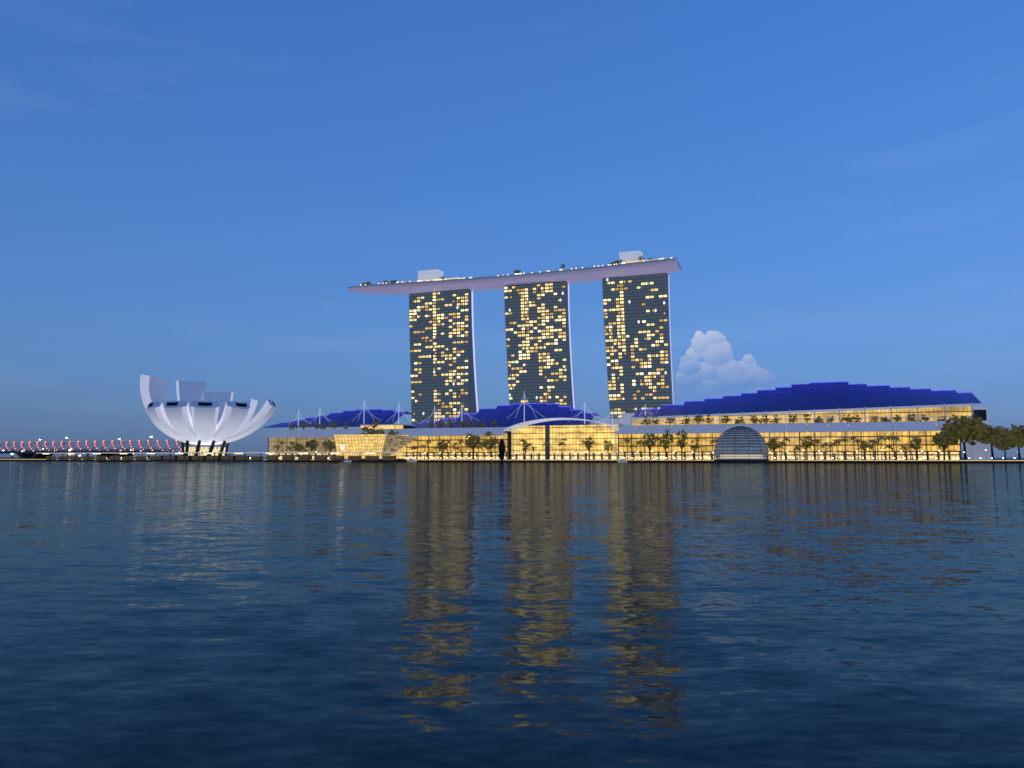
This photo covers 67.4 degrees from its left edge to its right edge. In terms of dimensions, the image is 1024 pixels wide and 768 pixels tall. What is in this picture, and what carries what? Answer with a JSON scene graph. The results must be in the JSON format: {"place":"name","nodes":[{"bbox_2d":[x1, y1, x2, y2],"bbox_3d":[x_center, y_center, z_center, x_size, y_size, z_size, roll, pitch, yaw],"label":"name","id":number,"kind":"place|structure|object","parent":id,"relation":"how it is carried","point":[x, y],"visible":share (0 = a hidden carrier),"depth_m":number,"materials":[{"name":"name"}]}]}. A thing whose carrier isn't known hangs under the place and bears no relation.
{"place":"outdoors","nodes":[
{"label":"outdoors","id":0,"kind":"place"},
{"bbox_2d":[0,450,164,458],"bbox_3d":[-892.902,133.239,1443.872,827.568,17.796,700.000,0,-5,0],"label":"shore","id":1,"kind":"structure","parent":0,"point":[54,455],"depth_m":1208.40,"materials":[{"name":"grey"}]},
{"bbox_2d":[0,457,1023,767],"bbox_3d":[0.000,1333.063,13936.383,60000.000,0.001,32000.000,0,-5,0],"label":"bay water","id":2,"kind":"structure","parent":0,"point":[480,615],"depth_m":16.58,"materials":[{"name":"blue liquid"}]},
{"bbox_2d":[0,438,181,458],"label":"helix and bayfront bridges","id":3,"kind":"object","parent":2,"relation":"on","point":[30,454],"visible":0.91,"depth_m":708.52,"materials":[{"name":"grey metal"}]},
{"bbox_2d":[332,434,418,461],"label":"glass pavilion","id":4,"kind":"structure","parent":2,"relation":"in","point":[373,443],"depth_m":539.10,"materials":[{"name":"yellow glass"}]},
{"bbox_2d":[343,459,627,462],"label":"boats","id":5,"kind":"object","parent":2,"relation":"on","point":[619,461],"visible":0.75,"depth_m":535.98,"materials":[{"name":"white plastic"}]},
{"bbox_2d":[714,426,768,462],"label":"dome frame","id":6,"kind":"object","parent":2,"relation":"on","point":[716,460],"visible":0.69,"depth_m":447.15,"materials":[{"name":"grey metal"}]},
{"bbox_2d":[715,430,767,458],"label":"glass dome","id":7,"kind":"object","parent":6,"relation":"attached to","point":[744,449],"visible":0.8,"depth_m":445.54,"materials":[{"name":"glass"}]},
{"bbox_2d":[0,458,1023,462],"bbox_3d":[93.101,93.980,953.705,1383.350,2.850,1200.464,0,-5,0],"label":"promenade ground","id":8,"kind":"structure","parent":0,"point":[1002,460],"depth_m":515.66,"materials":[{"name":"grey concrete"}]},
{"bbox_2d":[36,440,398,460],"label":"art science museum base","id":9,"kind":"object","parent":8,"relation":"on","point":[198,452],"visible":0.96,"depth_m":504.31,"materials":[{"name":"grey concrete"}]},
{"bbox_2d":[140,374,276,444],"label":"art science museum petals","id":10,"kind":"object","parent":9,"relation":"on","point":[195,412],"visible":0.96,"depth_m":525.20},
{"bbox_2d":[409,289,477,431],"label":"hotel tower","id":11,"kind":"structure","parent":8,"relation":"on","point":[442,361],"depth_m":842.09,"materials":[{"name":"grey glass"}]},
{"bbox_2d":[348,259,680,294],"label":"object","id":12,"kind":"structure","parent":11,"relation":"on","point":[600,273],"depth_m":810.12,"materials":[{"name":"grey metal"}]},
{"bbox_2d":[348,251,676,287],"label":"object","id":13,"kind":"structure","parent":12,"relation":"on","point":[631,257],"depth_m":812.93,"materials":[{"name":"grey"}]},
{"bbox_2d":[498,439,505,461],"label":"quay sculpture","id":14,"kind":"object","parent":8,"relation":"on","point":[501,448],"visible":0.94,"depth_m":535.53,"materials":[{"name":"brown metal"}]},
{"bbox_2d":[504,281,574,408],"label":"hotel tower","id":15,"kind":"structure","parent":8,"relation":"on","point":[538,341],"depth_m":805.11,"materials":[{"name":"grey glass"}]},
{"bbox_2d":[121,449,1014,459],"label":"promenade lamps","id":16,"kind":"object","parent":8,"relation":"on","point":[712,452],"visible":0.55,"depth_m":498.02,"materials":[{"name":"grey metal"}]},
{"bbox_2d":[261,381,990,459],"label":"shopping mall","id":17,"kind":"structure","parent":8,"relation":"on","point":[537,425],"depth_m":546.06,"materials":[{"name":"yellow glass"}]},
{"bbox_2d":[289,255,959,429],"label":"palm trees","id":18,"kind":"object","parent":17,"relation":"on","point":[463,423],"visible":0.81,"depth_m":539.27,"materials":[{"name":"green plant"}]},
{"bbox_2d":[602,273,673,418],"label":"hotel tower","id":19,"kind":"structure","parent":8,"relation":"on","point":[636,309],"depth_m":768.49,"materials":[{"name":"grey glass"}]},
{"bbox_2d":[273,413,1023,459],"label":"trees","id":20,"kind":"object","parent":8,"relation":"on","point":[971,430],"visible":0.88,"depth_m":483.92,"materials":[{"name":"green plant"}]},
{"bbox_2d":[675,330,776,394],"bbox_3d":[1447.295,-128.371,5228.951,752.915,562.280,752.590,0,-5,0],"label":"cloud","id":21,"kind":"structure","parent":0,"point":[719,370],"depth_m":4990.00,"materials":[{"name":"white"}]}
]}

